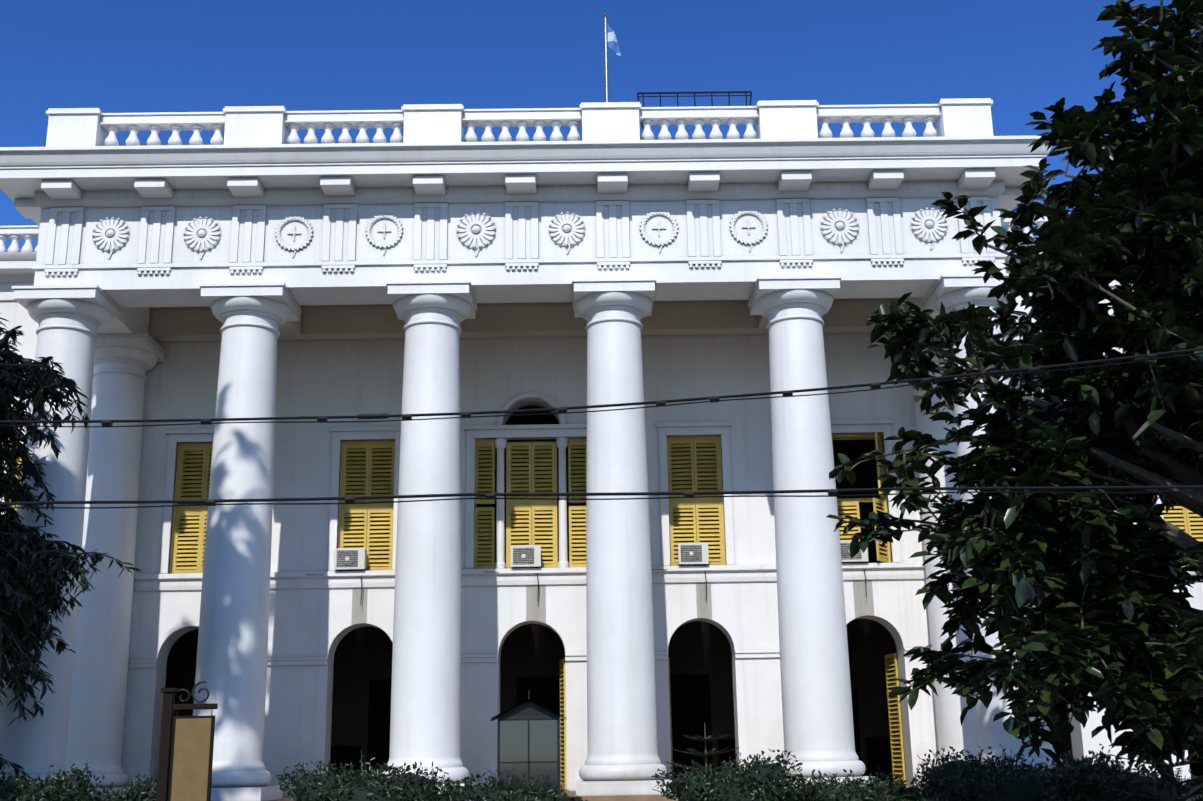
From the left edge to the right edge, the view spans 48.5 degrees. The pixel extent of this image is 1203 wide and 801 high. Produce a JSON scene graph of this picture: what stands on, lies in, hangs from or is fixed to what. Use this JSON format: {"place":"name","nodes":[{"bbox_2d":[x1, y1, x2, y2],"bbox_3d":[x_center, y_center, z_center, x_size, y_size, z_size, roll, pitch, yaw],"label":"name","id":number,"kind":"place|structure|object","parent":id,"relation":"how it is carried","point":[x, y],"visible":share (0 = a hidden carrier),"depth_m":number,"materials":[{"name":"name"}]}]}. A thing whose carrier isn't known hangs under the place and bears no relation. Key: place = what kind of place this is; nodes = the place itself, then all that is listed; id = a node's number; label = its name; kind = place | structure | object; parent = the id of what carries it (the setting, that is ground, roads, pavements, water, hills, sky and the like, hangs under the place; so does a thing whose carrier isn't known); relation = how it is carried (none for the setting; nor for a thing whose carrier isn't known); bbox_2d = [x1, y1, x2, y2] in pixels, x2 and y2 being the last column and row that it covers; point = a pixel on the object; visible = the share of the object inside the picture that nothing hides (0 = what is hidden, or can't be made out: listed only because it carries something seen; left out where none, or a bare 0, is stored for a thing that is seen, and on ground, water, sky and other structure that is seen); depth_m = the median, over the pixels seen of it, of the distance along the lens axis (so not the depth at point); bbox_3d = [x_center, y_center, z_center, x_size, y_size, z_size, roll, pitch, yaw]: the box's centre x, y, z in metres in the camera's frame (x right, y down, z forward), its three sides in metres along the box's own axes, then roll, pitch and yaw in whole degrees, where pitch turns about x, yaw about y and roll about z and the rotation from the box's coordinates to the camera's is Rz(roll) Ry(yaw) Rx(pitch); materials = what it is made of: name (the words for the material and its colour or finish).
{"place":"outdoors","nodes":[
{"label":"outdoors","id":0,"kind":"place"},
{"bbox_2d":[149,298,907,341],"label":"portico ceiling","id":1,"kind":"structure","parent":0,"point":[491,320],"depth_m":31.48,"materials":[{"name":"white paint"}]},
{"bbox_2d":[0,0,1197,251],"label":"sky","id":2,"kind":"structure","parent":0,"point":[111,56],"materials":[{"name":"blue"}]},
{"bbox_2d":[0,485,1202,508],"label":"overhead wire","id":3,"kind":"object","parent":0,"point":[348,500],"visible":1,"depth_m":9.73,"materials":[{"name":"black metal"}]},
{"bbox_2d":[0,348,1202,426],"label":"overhead wire","id":4,"kind":"object","parent":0,"point":[561,410],"visible":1,"depth_m":9.90,"materials":[{"name":"black metal"}]},
{"label":"ground","id":5,"kind":"structure","parent":0,"visible":0},
{"bbox_2d":[0,767,19,797],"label":"hedge shrub","id":6,"kind":"object","parent":5,"relation":"on","point":[4,782],"visible":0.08,"depth_m":20.41,"materials":[{"name":"green plant"}]},
{"bbox_2d":[0,763,112,800],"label":"hedge shrub","id":7,"kind":"object","parent":5,"relation":"on","point":[63,787],"visible":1,"depth_m":20.02,"materials":[{"name":"green plant"}]},
{"bbox_2d":[0,313,142,784],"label":"ashoka tree","id":8,"kind":"object","parent":5,"relation":"on","point":[28,553],"visible":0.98,"depth_m":22.94,"materials":[{"name":"green plant"}]},
{"bbox_2d":[94,770,156,800],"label":"hedge shrub","id":9,"kind":"object","parent":5,"relation":"on","point":[147,791],"visible":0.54,"depth_m":20.19,"materials":[{"name":"green plant"}]},
{"bbox_2d":[276,749,454,800],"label":"hedge shrub","id":10,"kind":"object","parent":5,"relation":"on","point":[363,785],"visible":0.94,"depth_m":20.34,"materials":[{"name":"green plant"}]},
{"bbox_2d":[421,769,587,800],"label":"hedge shrub","id":11,"kind":"object","parent":5,"relation":"on","point":[467,791],"visible":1,"depth_m":20.01,"materials":[{"name":"green plant"}]},
{"bbox_2d":[490,690,566,796],"bbox_3d":[-1.222,6.264,22.516,1.290,2.710,0.560,-1,-15,-1],"label":"booth","id":12,"kind":"object","parent":5,"relation":"on","point":[528,739],"visible":0.75,"depth_m":22.48,"materials":[{"name":"grey glass"}]},
{"bbox_2d":[268,785,922,800],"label":"portico floor","id":13,"kind":"structure","parent":5,"relation":"on","point":[570,794],"depth_m":24.05,"materials":[{"name":"white stone"}]},
{"bbox_2d":[0,273,1061,800],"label":"portico columns","id":14,"kind":"structure","parent":13,"relation":"on","point":[80,723],"depth_m":26.57,"materials":[{"name":"white paint"}]},
{"bbox_2d":[0,135,1052,333],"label":"portico entablature","id":15,"kind":"structure","parent":14,"relation":"on","point":[135,233],"depth_m":27.76,"materials":[{"name":"white paint"}]},
{"bbox_2d":[46,98,992,146],"bbox_3d":[-1.717,-5.128,30.554,20.220,1.340,4.540,-1,-15,-1],"label":"balustrade","id":16,"kind":"object","parent":15,"relation":"on","point":[239,125],"visible":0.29,"depth_m":28.59,"materials":[{"name":"white paint"}]},
{"bbox_2d":[603,13,620,101],"bbox_3d":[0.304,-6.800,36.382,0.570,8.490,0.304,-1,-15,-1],"label":"flag pole","id":17,"kind":"object","parent":16,"relation":"on","point":[610,40],"visible":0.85,"depth_m":37.22,"materials":[{"name":"silver metal"}]},
{"bbox_2d":[637,91,751,128],"bbox_3d":[2.027,-6.304,28.967,2.514,0.812,0.142,-1,-15,-1],"label":"rooftop railing","id":18,"kind":"object","parent":15,"relation":"on","point":[711,93],"visible":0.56,"depth_m":29.00,"materials":[{"name":"black metal"}]},
{"bbox_2d":[0,287,1202,795],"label":"wall","id":19,"kind":"structure","parent":5,"relation":"on","point":[350,377],"depth_m":30.51,"materials":[{"name":"paint"}]},
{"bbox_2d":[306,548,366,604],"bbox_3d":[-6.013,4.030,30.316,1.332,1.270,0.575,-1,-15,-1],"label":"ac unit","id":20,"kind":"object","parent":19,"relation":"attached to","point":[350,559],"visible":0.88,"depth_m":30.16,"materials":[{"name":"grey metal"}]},
{"bbox_2d":[482,545,540,601],"bbox_3d":[-2.034,3.976,30.365,1.332,1.270,0.575,-1,-15,-1],"label":"ac unit","id":21,"kind":"object","parent":19,"relation":"attached to","point":[527,556],"visible":0.92,"depth_m":30.20,"materials":[{"name":"grey"}]},
{"bbox_2d":[0,213,1132,300],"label":"cornice","id":22,"kind":"structure","parent":19,"relation":"on","point":[16,264],"depth_m":31.98,"materials":[{"name":"white paint"}]},
{"bbox_2d":[0,392,1196,667],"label":"wall trim","id":23,"kind":"structure","parent":19,"relation":"attached to","point":[562,572],"depth_m":30.49,"materials":[{"name":"paint"}]},
{"bbox_2d":[654,543,708,599],"bbox_3d":[1.766,3.924,30.412,1.332,1.270,0.575,-1,-15,-1],"label":"ac unit","id":24,"kind":"object","parent":19,"relation":"attached to","point":[693,554],"visible":0.92,"depth_m":30.25,"materials":[{"name":"grey"}]},
{"bbox_2d":[840,540,868,596],"bbox_3d":[5.385,3.874,30.456,1.332,1.270,0.575,-1,-15,-1],"label":"ac unit","id":25,"kind":"object","parent":19,"relation":"attached to","point":[860,557],"visible":0.4,"depth_m":30.28,"materials":[{"name":"grey"}]},
{"bbox_2d":[165,406,1202,790],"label":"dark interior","id":26,"kind":"object","parent":5,"relation":"on","point":[701,680],"visible":0.06,"depth_m":34.67,"materials":[{"name":"paint"}]},
{"bbox_2d":[11,432,1202,788],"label":"shutters","id":27,"kind":"object","parent":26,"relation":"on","point":[359,522],"visible":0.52,"depth_m":30.95,"materials":[{"name":"yellow wood"}]},
{"bbox_2d":[652,723,743,795],"bbox_3d":[1.726,6.413,22.085,1.998,2.100,2.363,-1,-15,-1],"label":"araucaria","id":28,"kind":"object","parent":5,"relation":"on","point":[705,740],"visible":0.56,"depth_m":22.18,"materials":[{"name":"green plant"}]},
{"bbox_2d":[651,749,805,800],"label":"hedge shrub","id":29,"kind":"object","parent":5,"relation":"on","point":[757,780],"visible":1,"depth_m":20.07,"materials":[{"name":"green plant"}]},
{"bbox_2d":[787,767,940,800],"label":"hedge shrub","id":30,"kind":"object","parent":5,"relation":"on","point":[854,789],"visible":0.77,"depth_m":20.41,"materials":[{"name":"green plant"}]},
{"bbox_2d":[876,788,934,800],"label":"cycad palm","id":31,"kind":"object","parent":5,"relation":"on","point":[912,795],"visible":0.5,"depth_m":20.24,"materials":[{"name":"green plant"}]},
{"bbox_2d":[904,745,1089,800],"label":"hedge shrub","id":32,"kind":"object","parent":5,"relation":"on","point":[960,780],"visible":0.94,"depth_m":20.00,"materials":[{"name":"green plant"}]},
{"bbox_2d":[888,419,1202,800],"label":"broadleaf tree","id":33,"kind":"object","parent":5,"relation":"on","point":[1095,578],"visible":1,"depth_m":15.66,"materials":[{"name":"green plant"}]},
{"bbox_2d":[1041,743,1201,800],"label":"hedge shrub","id":34,"kind":"object","parent":5,"relation":"on","point":[1081,777],"visible":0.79,"depth_m":20.01,"materials":[{"name":"green plant"}]},
{"bbox_2d":[1089,723,1202,800],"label":"araucaria","id":35,"kind":"object","parent":5,"relation":"on","point":[1173,786],"visible":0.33,"depth_m":19.06,"materials":[{"name":"green plant"}]},
{"bbox_2d":[1167,768,1202,800],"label":"hedge shrub","id":36,"kind":"object","parent":5,"relation":"on","point":[1198,782],"visible":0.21,"depth_m":20.10,"materials":[{"name":"green plant"}]},
{"bbox_2d":[1180,782,1202,800],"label":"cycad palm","id":37,"kind":"object","parent":5,"relation":"on","point":[1193,797],"visible":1,"depth_m":17.88,"materials":[{"name":"green plant"}]},
{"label":"forecourt road","id":38,"kind":"structure","parent":0,"visible":0},
{"bbox_2d":[156,681,217,800],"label":"sign board","id":39,"kind":"object","parent":38,"relation":"on","point":[185,758],"visible":1,"depth_m":16.93,"materials":[{"name":"beige wood"}]},
{"bbox_2d":[826,0,1202,642],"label":"broadleaf tree","id":40,"kind":"object","parent":38,"relation":"on","point":[1136,220],"visible":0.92,"depth_m":16.44,"materials":[{"name":"green plant"}]}
]}

